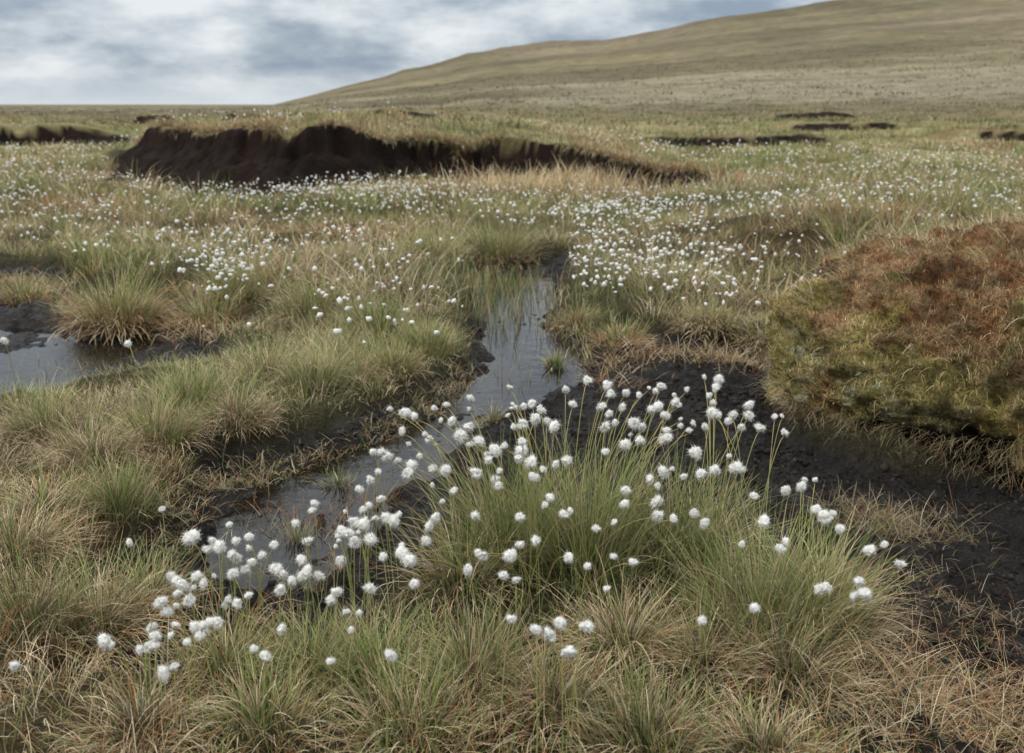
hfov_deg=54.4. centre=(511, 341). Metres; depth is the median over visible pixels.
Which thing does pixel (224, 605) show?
cottongrass
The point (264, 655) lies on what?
cottongrass
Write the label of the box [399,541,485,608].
cottongrass
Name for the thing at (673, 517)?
cottongrass
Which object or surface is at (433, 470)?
cottongrass
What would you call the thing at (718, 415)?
cottongrass
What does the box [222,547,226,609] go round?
cottongrass
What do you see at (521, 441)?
cottongrass
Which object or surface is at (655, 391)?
cottongrass
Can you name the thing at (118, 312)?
grass tussock
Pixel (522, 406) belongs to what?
cottongrass
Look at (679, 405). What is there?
cottongrass
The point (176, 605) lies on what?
cottongrass
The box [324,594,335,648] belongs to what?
cottongrass
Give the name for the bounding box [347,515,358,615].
cottongrass
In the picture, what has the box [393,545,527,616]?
cottongrass
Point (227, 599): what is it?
cottongrass
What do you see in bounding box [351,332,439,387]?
grass tussock
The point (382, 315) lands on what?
grass tussock
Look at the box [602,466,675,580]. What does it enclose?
cottongrass
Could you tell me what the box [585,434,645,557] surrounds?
cottongrass
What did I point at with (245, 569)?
cottongrass
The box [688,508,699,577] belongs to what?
cottongrass
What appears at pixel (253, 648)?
cottongrass
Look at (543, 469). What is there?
cottongrass
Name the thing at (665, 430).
cottongrass
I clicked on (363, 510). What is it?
cottongrass
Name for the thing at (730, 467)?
cottongrass
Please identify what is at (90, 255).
grass
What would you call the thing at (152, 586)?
grass tussock
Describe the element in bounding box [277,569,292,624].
cottongrass
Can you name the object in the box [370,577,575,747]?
grass tussock
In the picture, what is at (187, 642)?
cottongrass
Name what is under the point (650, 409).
cottongrass
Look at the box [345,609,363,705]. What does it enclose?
cottongrass
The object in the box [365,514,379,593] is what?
cottongrass
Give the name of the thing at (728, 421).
cottongrass
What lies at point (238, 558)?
cottongrass
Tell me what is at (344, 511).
cottongrass
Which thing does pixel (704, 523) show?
cottongrass
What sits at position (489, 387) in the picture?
water
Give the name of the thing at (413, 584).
cottongrass
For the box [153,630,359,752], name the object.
grass tussock
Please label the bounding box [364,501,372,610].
cottongrass
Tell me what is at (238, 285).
grass tussock
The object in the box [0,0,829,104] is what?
sky
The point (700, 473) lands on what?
cottongrass
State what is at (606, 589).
cottongrass
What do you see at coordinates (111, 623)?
grass tussock
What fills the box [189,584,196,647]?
cottongrass
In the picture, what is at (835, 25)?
hill
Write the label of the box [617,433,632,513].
cottongrass
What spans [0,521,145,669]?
grass tussock
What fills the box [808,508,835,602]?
cottongrass
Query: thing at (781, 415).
cottongrass
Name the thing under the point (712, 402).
cottongrass
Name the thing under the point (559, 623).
cottongrass
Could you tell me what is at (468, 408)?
cottongrass
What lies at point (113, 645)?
cottongrass
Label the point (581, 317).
grass tussock
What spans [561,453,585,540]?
cottongrass
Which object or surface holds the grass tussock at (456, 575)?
on the ground at (236, 158)
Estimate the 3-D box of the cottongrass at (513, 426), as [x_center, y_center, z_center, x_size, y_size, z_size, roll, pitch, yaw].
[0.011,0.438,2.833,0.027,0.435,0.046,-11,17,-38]
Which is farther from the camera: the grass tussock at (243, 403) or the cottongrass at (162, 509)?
the grass tussock at (243, 403)
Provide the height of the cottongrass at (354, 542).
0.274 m
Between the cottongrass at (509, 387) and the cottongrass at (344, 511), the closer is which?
the cottongrass at (344, 511)
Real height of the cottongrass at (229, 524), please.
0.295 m
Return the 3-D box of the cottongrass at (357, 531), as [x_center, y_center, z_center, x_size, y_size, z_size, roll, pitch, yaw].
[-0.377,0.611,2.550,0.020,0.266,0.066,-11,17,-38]
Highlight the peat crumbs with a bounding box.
[78,324,1023,752]
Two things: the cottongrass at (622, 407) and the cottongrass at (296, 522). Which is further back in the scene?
the cottongrass at (622, 407)
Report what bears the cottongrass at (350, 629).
on the ground at (236, 158)
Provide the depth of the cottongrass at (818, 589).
2.21 m
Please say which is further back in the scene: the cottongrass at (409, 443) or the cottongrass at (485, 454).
the cottongrass at (409, 443)
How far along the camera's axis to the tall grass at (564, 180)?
15.00 m
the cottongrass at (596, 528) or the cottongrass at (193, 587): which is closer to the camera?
the cottongrass at (193, 587)
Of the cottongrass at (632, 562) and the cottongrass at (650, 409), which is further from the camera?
the cottongrass at (650, 409)
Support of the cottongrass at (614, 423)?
on the ground at (236, 158)
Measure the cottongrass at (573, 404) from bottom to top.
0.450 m
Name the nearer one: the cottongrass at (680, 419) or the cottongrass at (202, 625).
the cottongrass at (202, 625)
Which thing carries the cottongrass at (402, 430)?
on the ground at (236, 158)
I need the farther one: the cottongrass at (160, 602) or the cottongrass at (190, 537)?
the cottongrass at (190, 537)
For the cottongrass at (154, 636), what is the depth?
2.17 m
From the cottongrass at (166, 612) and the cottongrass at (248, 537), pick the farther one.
the cottongrass at (248, 537)
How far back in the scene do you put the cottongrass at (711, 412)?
2.83 m
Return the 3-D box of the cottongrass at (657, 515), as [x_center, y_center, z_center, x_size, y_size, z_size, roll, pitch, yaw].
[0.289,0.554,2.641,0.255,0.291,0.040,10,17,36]
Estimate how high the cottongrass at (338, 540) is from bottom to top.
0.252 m
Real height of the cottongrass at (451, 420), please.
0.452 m
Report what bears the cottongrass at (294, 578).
on the ground at (236, 158)
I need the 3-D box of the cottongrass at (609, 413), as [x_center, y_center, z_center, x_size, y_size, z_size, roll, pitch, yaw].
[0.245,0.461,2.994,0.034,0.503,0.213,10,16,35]
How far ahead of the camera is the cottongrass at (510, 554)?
2.31 m
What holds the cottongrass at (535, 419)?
on the ground at (236, 158)
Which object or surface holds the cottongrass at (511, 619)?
on the ground at (236, 158)
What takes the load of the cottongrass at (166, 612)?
on the ground at (236, 158)
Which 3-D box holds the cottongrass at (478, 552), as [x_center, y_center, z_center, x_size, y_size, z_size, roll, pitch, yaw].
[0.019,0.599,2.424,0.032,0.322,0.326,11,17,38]
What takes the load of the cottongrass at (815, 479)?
on the ground at (236, 158)
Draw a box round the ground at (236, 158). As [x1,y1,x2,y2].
[0,104,1023,752]
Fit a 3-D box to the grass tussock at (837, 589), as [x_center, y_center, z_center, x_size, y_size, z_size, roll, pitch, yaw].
[0.775,0.589,2.495,0.606,0.389,0.637,4,14,15]
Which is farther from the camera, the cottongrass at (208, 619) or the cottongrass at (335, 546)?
the cottongrass at (335, 546)
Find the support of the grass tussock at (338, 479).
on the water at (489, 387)
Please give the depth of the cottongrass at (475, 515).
2.59 m
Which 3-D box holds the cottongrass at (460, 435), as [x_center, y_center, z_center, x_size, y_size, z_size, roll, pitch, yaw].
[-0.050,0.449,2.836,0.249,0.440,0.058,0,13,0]
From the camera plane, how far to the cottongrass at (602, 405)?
3.18 m
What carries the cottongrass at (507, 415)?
on the ground at (236, 158)
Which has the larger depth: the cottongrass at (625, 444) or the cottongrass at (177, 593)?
the cottongrass at (625, 444)
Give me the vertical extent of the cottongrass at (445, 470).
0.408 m
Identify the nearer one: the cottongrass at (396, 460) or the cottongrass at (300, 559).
the cottongrass at (300, 559)
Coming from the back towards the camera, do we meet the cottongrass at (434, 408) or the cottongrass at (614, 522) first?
the cottongrass at (434, 408)
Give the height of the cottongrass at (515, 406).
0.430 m
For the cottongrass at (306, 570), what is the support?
on the ground at (236, 158)
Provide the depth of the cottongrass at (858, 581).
2.10 m
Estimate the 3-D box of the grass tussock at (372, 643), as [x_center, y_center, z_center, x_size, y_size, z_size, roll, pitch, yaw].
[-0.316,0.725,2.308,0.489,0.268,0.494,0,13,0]
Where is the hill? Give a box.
[274,0,1023,113]
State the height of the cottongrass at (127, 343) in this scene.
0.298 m
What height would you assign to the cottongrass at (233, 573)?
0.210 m
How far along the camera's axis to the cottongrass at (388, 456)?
3.13 m
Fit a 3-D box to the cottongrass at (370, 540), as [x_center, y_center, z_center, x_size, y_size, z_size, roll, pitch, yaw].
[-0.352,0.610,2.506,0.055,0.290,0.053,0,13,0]
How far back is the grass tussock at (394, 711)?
2.11 m
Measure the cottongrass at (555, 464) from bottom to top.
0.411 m
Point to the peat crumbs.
(826, 542)
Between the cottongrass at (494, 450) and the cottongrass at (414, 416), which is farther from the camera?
the cottongrass at (414, 416)
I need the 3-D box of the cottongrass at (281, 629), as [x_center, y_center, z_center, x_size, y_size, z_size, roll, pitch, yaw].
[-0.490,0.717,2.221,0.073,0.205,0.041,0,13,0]
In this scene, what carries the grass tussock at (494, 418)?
on the ground at (236, 158)
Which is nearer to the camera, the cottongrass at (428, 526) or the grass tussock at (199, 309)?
the cottongrass at (428, 526)
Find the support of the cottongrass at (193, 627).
on the ground at (236, 158)
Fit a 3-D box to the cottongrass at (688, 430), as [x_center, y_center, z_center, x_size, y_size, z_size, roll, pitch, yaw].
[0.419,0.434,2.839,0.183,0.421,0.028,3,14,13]
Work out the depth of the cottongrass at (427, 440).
3.20 m
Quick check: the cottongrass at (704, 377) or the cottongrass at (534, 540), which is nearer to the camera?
the cottongrass at (534, 540)
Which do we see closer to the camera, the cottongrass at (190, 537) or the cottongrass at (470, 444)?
the cottongrass at (190, 537)
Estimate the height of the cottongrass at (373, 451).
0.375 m
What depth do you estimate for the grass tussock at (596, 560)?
2.73 m
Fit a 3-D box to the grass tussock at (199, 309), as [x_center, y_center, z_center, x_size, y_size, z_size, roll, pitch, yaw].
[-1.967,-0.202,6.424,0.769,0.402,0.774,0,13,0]
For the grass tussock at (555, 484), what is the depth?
2.97 m
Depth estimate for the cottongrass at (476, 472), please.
2.48 m
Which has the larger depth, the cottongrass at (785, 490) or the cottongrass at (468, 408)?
the cottongrass at (468, 408)
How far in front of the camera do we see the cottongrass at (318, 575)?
2.51 m
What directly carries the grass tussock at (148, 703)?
on the ground at (236, 158)
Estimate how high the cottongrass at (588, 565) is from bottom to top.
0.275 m
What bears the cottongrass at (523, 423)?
on the ground at (236, 158)
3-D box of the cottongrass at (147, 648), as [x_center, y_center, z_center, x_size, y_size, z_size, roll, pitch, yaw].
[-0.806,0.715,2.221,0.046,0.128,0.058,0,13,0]
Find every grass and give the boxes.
[0,31,1023,752]
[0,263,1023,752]
[131,106,849,208]
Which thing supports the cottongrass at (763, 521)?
on the ground at (236, 158)
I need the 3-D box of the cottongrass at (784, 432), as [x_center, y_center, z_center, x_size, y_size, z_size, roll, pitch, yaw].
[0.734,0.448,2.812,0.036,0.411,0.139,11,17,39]
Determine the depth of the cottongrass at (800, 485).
2.77 m
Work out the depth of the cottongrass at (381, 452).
3.02 m
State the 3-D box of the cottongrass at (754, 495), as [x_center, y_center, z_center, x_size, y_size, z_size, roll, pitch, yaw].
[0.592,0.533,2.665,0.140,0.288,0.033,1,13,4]
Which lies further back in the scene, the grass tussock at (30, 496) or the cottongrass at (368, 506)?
the grass tussock at (30, 496)
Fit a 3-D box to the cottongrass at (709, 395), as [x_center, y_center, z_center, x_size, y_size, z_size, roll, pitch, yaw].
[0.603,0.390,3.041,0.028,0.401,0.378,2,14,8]
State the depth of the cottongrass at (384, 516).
2.70 m
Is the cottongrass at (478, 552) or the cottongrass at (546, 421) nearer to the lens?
the cottongrass at (478, 552)
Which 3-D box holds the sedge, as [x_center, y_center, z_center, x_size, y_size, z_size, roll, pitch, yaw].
[-0.354,-0.077,5.594,3.722,0.556,5.070,11,17,40]
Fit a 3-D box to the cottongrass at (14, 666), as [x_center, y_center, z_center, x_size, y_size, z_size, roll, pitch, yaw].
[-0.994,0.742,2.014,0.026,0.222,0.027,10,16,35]
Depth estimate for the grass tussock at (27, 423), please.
3.91 m
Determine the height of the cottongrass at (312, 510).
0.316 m
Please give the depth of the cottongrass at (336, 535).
2.62 m
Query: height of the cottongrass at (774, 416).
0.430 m
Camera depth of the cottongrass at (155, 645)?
2.17 m
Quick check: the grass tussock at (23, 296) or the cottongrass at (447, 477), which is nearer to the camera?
the cottongrass at (447, 477)
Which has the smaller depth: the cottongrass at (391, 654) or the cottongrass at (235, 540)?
the cottongrass at (391, 654)
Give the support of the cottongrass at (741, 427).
on the ground at (236, 158)
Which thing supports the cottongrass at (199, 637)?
on the ground at (236, 158)
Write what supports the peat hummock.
on the ground at (236, 158)
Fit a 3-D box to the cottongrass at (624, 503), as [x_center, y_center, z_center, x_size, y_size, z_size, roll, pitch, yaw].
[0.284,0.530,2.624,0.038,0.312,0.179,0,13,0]
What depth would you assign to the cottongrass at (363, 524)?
2.48 m
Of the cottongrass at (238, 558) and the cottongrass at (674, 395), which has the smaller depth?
the cottongrass at (238, 558)
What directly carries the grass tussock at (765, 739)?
on the ground at (236, 158)
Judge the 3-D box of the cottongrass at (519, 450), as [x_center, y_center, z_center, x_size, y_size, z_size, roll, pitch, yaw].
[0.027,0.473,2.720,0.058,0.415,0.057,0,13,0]
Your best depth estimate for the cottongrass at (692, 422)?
2.89 m
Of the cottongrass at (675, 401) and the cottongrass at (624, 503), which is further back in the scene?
the cottongrass at (675, 401)
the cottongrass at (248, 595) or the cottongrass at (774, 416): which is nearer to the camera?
the cottongrass at (248, 595)
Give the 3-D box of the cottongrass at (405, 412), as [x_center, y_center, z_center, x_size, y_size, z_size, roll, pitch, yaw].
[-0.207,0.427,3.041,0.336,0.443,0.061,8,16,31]
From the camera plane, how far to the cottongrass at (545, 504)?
2.52 m
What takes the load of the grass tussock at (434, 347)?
on the ground at (236, 158)
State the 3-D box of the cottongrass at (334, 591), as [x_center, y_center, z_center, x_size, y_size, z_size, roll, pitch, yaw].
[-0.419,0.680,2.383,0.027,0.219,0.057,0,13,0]
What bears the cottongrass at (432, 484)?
on the ground at (236, 158)
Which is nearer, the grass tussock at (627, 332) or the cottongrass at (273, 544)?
the cottongrass at (273, 544)
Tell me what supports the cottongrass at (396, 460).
on the ground at (236, 158)
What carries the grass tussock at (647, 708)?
on the ground at (236, 158)
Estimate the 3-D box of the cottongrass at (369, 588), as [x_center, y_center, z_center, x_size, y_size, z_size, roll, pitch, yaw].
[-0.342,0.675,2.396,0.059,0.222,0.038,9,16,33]
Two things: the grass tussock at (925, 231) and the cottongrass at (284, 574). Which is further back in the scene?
the grass tussock at (925, 231)
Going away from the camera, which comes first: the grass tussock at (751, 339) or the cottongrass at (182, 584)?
the cottongrass at (182, 584)
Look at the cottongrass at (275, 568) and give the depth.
2.46 m
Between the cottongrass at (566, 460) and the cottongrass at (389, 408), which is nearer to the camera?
the cottongrass at (566, 460)
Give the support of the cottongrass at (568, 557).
on the ground at (236, 158)
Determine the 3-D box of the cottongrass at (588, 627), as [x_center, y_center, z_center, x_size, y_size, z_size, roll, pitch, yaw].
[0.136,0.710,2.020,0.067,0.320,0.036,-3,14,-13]
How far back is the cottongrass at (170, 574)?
2.52 m
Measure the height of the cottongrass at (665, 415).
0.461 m
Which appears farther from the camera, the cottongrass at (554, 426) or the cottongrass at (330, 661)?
the cottongrass at (554, 426)
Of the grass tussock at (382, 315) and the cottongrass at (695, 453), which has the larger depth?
the grass tussock at (382, 315)
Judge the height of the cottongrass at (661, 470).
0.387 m
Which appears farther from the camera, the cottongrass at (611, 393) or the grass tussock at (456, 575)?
the cottongrass at (611, 393)
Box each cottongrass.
[0,101,1023,381]
[0,337,17,393]
[9,661,31,748]
[95,632,118,710]
[105,639,136,694]
[123,340,143,407]
[125,538,139,616]
[134,644,144,699]
[143,640,158,674]
[145,622,192,660]
[146,595,168,661]
[147,629,162,710]
[148,641,159,656]
[154,664,171,724]
[156,606,173,666]
[158,506,170,591]
[166,571,181,638]
[166,574,182,665]
[168,631,200,711]
[170,619,180,668]
[170,662,179,736]
[173,589,185,633]
[173,602,189,660]
[174,575,200,646]
[179,527,221,630]
[182,638,192,726]
[183,591,196,664]
[186,619,208,703]
[189,570,203,610]
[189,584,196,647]
[189,620,199,694]
[194,631,217,708]
[195,576,207,655]
[202,544,213,599]
[202,624,219,684]
[202,629,218,665]
[203,572,215,620]
[205,617,221,678]
[207,536,215,613]
[209,616,222,684]
[211,539,236,626]
[213,542,223,625]
[219,521,232,614]
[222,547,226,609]
[222,602,272,653]
[223,594,231,644]
[225,567,253,644]
[227,548,236,621]
[231,535,241,619]
[232,598,260,662]
[233,552,242,592]
[238,591,252,663]
[239,563,250,619]
[242,532,264,620]
[245,544,263,615]
[245,557,256,624]
[249,643,272,728]
[256,540,279,622]
[257,549,265,614]
[259,649,271,726]
[267,562,292,617]
[273,583,287,649]
[276,622,306,696]
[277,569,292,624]
[280,574,296,622]
[287,577,293,642]
[291,518,320,618]
[295,553,307,630]
[296,570,320,625]
[300,563,317,635]
[302,535,313,621]
[308,507,315,603]
[310,499,320,589]
[313,570,330,626]
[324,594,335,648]
[325,509,346,600]
[325,657,335,717]
[331,588,339,655]
[333,525,355,613]
[333,544,337,636]
[334,532,354,612]
[335,555,347,622]
[335,586,342,644]
[336,538,354,622]
[339,625,353,700]
[340,528,355,631]
[342,607,351,644]
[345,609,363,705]
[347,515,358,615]
[349,535,360,631]
[354,485,389,581]
[354,520,371,618]
[356,515,371,626]
[356,530,373,609]
[359,474,374,581]
[359,505,367,578]
[361,532,379,625]
[363,582,378,639]
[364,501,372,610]
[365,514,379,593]
[368,448,387,547]
[371,446,388,552]
[374,468,381,579]
[375,495,393,591]
[378,550,392,663]
[379,508,398,586]
[381,450,457,552]
[384,648,396,752]
[386,513,480,600]
[387,406,491,546]
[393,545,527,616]
[394,457,456,523]
[397,406,480,545]
[397,510,498,593]
[398,425,465,542]
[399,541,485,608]
[401,465,481,550]
[401,552,509,639]
[404,459,479,528]
[406,441,457,491]
[408,578,436,664]
[411,411,511,531]
[416,452,467,507]
[420,533,508,584]
[422,431,495,561]
[423,520,474,605]
[425,435,471,517]
[428,463,481,525]
[430,481,486,531]
[430,511,496,578]
[431,404,502,507]
[434,444,456,526]
[438,417,498,517]
[439,498,499,582]
[440,463,514,573]
[442,402,489,529]
[446,415,490,548]
[450,487,500,580]
[453,427,526,529]
[462,421,488,514]
[462,563,482,698]
[465,393,487,489]
[467,407,497,498]
[467,441,525,515]
[470,467,501,585]
[470,510,518,595]
[471,434,504,529]
[474,548,561,615]
[478,551,528,612]
[483,451,507,518]
[483,454,524,577]
[488,441,508,521]
[490,475,510,544]
[494,481,559,568]
[496,568,508,693]
[497,467,524,607]
[499,614,516,752]
[500,441,552,526]
[502,547,534,624]
[505,413,536,512]
[506,384,538,502]
[509,407,527,503]
[510,422,523,540]
[511,402,550,489]
[512,576,520,732]
[513,445,531,585]
[513,454,543,590]
[513,511,525,596]
[514,405,533,500]
[514,540,525,588]
[516,417,541,524]
[516,437,526,565]
[517,423,521,508]
[519,402,530,512]
[519,413,543,492]
[522,452,537,600]
[526,507,572,605]
[527,398,538,505]
[528,471,537,607]
[528,623,544,752]
[530,465,546,568]
[530,533,540,615]
[534,473,539,535]
[536,404,549,535]
[536,407,575,514]
[536,624,555,752]
[539,552,573,624]
[541,501,580,595]
[543,417,550,516]
[545,493,561,591]
[548,419,559,546]
[549,635,569,746]
[550,459,578,599]
[553,615,568,752]
[558,509,592,599]
[559,399,577,499]
[559,645,580,752]
[561,385,569,503]
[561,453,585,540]
[566,620,594,751]
[569,558,637,641]
[570,485,631,569]
[570,622,584,752]
[571,375,593,516]
[576,438,631,578]
[576,561,591,663]
[578,508,663,583]
[580,378,612,498]
[582,402,606,505]
[583,389,615,505]
[584,409,612,513]
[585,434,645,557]
[586,524,601,580]
[587,473,654,575]
[587,519,617,582]
[589,426,670,562]
[595,386,650,499]
[597,420,611,513]
[597,493,664,537]
[597,552,618,608]
[598,419,618,502]
[599,389,630,496]
[601,448,609,539]
[602,391,641,515]
[602,401,625,514]
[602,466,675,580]
[602,585,638,697]
[609,422,645,523]
[609,433,665,559]
[609,433,672,583]
[609,499,629,571]
[611,402,681,543]
[611,482,661,559]
[613,405,657,528]
[616,514,677,591]
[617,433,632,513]
[619,416,641,545]
[622,387,657,540]
[625,428,693,555]
[626,422,683,479]
[627,397,679,523]
[627,411,670,538]
[628,386,689,539]
[629,400,664,517]
[629,417,682,484]
[629,463,669,569]
[629,473,687,591]
[633,381,666,532]
[641,420,695,525]
[644,392,676,511]
[652,467,706,600]
[688,444,702,585]
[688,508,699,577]
[693,373,723,544]
[695,543,786,591]
[696,615,708,751]
[699,517,709,584]
[701,423,708,553]
[701,464,719,598]
[702,374,710,492]
[702,423,745,515]
[706,392,712,546]
[706,406,757,566]
[706,491,758,574]
[707,540,745,587]
[710,382,721,531]
[710,399,716,510]
[713,399,753,540]
[713,453,732,572]
[713,460,746,579]
[716,411,742,564]
[720,409,754,528]
[722,417,732,558]
[726,537,788,590]
[728,409,744,547]
[728,464,735,575]
[729,421,765,558]
[729,515,769,595]
[747,601,760,752]
[752,428,789,562]
[758,414,783,553]
[762,413,778,558]
[771,484,790,573]
[795,481,808,569]
[798,477,807,575]
[804,477,817,576]
[805,582,823,638]
[806,503,820,573]
[807,580,833,649]
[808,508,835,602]
[813,524,845,629]
[815,509,836,582]
[820,576,863,661]
[821,591,859,651]
[825,584,872,652]
[832,542,877,613]
[833,540,889,643]
[844,559,906,633]
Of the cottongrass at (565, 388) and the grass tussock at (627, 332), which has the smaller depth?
the cottongrass at (565, 388)
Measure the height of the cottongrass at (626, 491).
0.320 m
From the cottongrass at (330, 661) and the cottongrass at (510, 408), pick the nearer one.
the cottongrass at (330, 661)
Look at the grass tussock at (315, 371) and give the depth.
4.54 m
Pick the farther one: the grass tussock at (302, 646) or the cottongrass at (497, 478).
the cottongrass at (497, 478)
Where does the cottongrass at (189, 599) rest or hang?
on the ground at (236, 158)
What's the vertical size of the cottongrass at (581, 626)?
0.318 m
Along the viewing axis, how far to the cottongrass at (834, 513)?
2.52 m
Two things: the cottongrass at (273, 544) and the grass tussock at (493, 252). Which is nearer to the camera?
the cottongrass at (273, 544)
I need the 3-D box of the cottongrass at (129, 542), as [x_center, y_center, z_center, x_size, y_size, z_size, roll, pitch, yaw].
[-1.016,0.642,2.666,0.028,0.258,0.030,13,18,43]
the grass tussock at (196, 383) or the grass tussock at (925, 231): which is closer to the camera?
the grass tussock at (196, 383)
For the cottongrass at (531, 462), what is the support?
on the ground at (236, 158)
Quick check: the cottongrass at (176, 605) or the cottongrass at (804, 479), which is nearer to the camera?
the cottongrass at (176, 605)
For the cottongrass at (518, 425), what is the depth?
3.06 m
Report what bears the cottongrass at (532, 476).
on the ground at (236, 158)
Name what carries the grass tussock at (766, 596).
on the ground at (236, 158)
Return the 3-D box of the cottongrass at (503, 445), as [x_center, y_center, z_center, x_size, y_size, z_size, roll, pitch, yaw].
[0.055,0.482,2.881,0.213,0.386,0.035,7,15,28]
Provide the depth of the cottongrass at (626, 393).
3.06 m
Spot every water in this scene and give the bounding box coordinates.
[0,328,180,394]
[200,275,595,590]
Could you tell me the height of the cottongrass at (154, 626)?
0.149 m
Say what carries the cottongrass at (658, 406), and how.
on the ground at (236, 158)
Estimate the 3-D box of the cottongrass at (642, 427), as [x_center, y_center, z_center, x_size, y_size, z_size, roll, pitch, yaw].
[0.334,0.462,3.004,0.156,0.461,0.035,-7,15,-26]
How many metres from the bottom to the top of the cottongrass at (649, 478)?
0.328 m
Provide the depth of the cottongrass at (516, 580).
2.10 m
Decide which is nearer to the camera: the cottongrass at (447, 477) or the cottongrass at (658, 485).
the cottongrass at (658, 485)
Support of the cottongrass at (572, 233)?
on the ground at (236, 158)
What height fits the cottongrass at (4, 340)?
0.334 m
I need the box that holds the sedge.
[8,238,618,620]
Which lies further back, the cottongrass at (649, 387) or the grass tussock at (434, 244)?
the grass tussock at (434, 244)
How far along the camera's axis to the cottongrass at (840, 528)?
2.31 m
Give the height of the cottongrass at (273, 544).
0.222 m
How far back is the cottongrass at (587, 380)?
3.22 m
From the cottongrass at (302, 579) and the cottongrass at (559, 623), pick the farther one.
the cottongrass at (302, 579)
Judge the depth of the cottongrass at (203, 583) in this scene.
2.34 m
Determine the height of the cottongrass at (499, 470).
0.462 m
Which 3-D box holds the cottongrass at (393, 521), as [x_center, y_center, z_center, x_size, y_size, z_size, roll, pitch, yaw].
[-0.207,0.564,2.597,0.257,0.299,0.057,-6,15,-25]
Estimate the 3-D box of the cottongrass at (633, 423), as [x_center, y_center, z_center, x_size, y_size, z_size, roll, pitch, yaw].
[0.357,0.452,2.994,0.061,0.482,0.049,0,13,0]
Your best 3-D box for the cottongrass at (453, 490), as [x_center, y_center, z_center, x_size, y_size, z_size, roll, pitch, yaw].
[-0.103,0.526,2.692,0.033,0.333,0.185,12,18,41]
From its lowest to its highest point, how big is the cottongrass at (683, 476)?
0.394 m
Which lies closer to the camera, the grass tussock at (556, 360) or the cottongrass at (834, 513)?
the cottongrass at (834, 513)
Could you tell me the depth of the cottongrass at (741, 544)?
2.33 m
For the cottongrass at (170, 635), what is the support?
on the ground at (236, 158)
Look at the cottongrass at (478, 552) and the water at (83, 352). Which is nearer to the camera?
the cottongrass at (478, 552)
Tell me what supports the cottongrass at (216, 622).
on the ground at (236, 158)
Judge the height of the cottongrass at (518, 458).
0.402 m
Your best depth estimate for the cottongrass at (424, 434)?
2.86 m
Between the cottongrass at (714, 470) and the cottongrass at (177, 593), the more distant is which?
the cottongrass at (714, 470)
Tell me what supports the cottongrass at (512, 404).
on the ground at (236, 158)
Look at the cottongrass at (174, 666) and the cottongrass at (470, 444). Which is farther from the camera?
the cottongrass at (470, 444)
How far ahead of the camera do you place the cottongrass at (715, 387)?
3.08 m
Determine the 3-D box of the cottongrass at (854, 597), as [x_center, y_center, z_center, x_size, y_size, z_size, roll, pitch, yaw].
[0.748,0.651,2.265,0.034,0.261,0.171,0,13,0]
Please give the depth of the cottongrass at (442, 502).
2.66 m
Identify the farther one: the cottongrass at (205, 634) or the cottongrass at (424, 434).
the cottongrass at (424, 434)
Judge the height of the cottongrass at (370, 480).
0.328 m
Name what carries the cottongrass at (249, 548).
on the ground at (236, 158)
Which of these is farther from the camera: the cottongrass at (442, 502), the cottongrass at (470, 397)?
the cottongrass at (470, 397)
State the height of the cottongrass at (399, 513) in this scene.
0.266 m
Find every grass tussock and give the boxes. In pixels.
[0,269,70,307]
[0,367,120,450]
[0,446,118,536]
[0,471,111,581]
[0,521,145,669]
[1,391,160,484]
[1,514,223,674]
[28,253,202,345]
[40,441,191,533]
[40,639,236,752]
[75,375,228,460]
[88,532,227,637]
[128,351,240,415]
[146,278,254,333]
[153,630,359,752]
[160,602,304,705]
[176,250,280,310]
[182,375,292,452]
[208,324,320,386]
[226,593,396,735]
[258,267,360,326]
[261,342,365,395]
[268,515,321,548]
[274,588,470,731]
[293,628,524,752]
[309,466,362,491]
[318,285,436,345]
[323,341,403,389]
[348,424,660,619]
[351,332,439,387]
[361,485,557,631]
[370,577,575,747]
[381,309,482,363]
[387,220,486,262]
[434,448,665,598]
[437,212,553,271]
[441,612,658,752]
[458,418,721,634]
[472,395,510,429]
[526,633,764,752]
[533,545,734,709]
[537,348,573,370]
[542,297,608,334]
[565,436,803,610]
[577,310,661,351]
[600,569,812,724]
[621,485,940,712]
[649,453,796,568]
[661,291,756,343]
[666,664,859,752]
[685,575,897,736]
[706,488,943,686]
[719,311,768,350]
[893,216,965,239]
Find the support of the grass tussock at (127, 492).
on the ground at (236, 158)
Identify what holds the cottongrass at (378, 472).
on the ground at (236, 158)
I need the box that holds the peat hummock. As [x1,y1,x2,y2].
[747,198,1023,495]
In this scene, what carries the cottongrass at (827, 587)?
on the ground at (236, 158)
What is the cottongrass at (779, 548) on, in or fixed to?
on the ground at (236, 158)
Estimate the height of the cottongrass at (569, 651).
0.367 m
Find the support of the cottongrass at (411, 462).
on the ground at (236, 158)
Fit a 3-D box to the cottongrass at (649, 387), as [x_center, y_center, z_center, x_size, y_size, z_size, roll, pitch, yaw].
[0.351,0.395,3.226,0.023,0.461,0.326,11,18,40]
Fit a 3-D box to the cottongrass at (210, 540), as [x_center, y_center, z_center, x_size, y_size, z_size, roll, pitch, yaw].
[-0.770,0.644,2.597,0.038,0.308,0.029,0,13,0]
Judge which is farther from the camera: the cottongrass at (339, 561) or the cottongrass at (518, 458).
the cottongrass at (518, 458)
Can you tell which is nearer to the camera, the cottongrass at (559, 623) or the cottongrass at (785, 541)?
the cottongrass at (559, 623)
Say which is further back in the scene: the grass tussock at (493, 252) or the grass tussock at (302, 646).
the grass tussock at (493, 252)
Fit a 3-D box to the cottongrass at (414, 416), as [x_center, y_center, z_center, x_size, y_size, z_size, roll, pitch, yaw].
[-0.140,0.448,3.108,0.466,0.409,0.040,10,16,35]

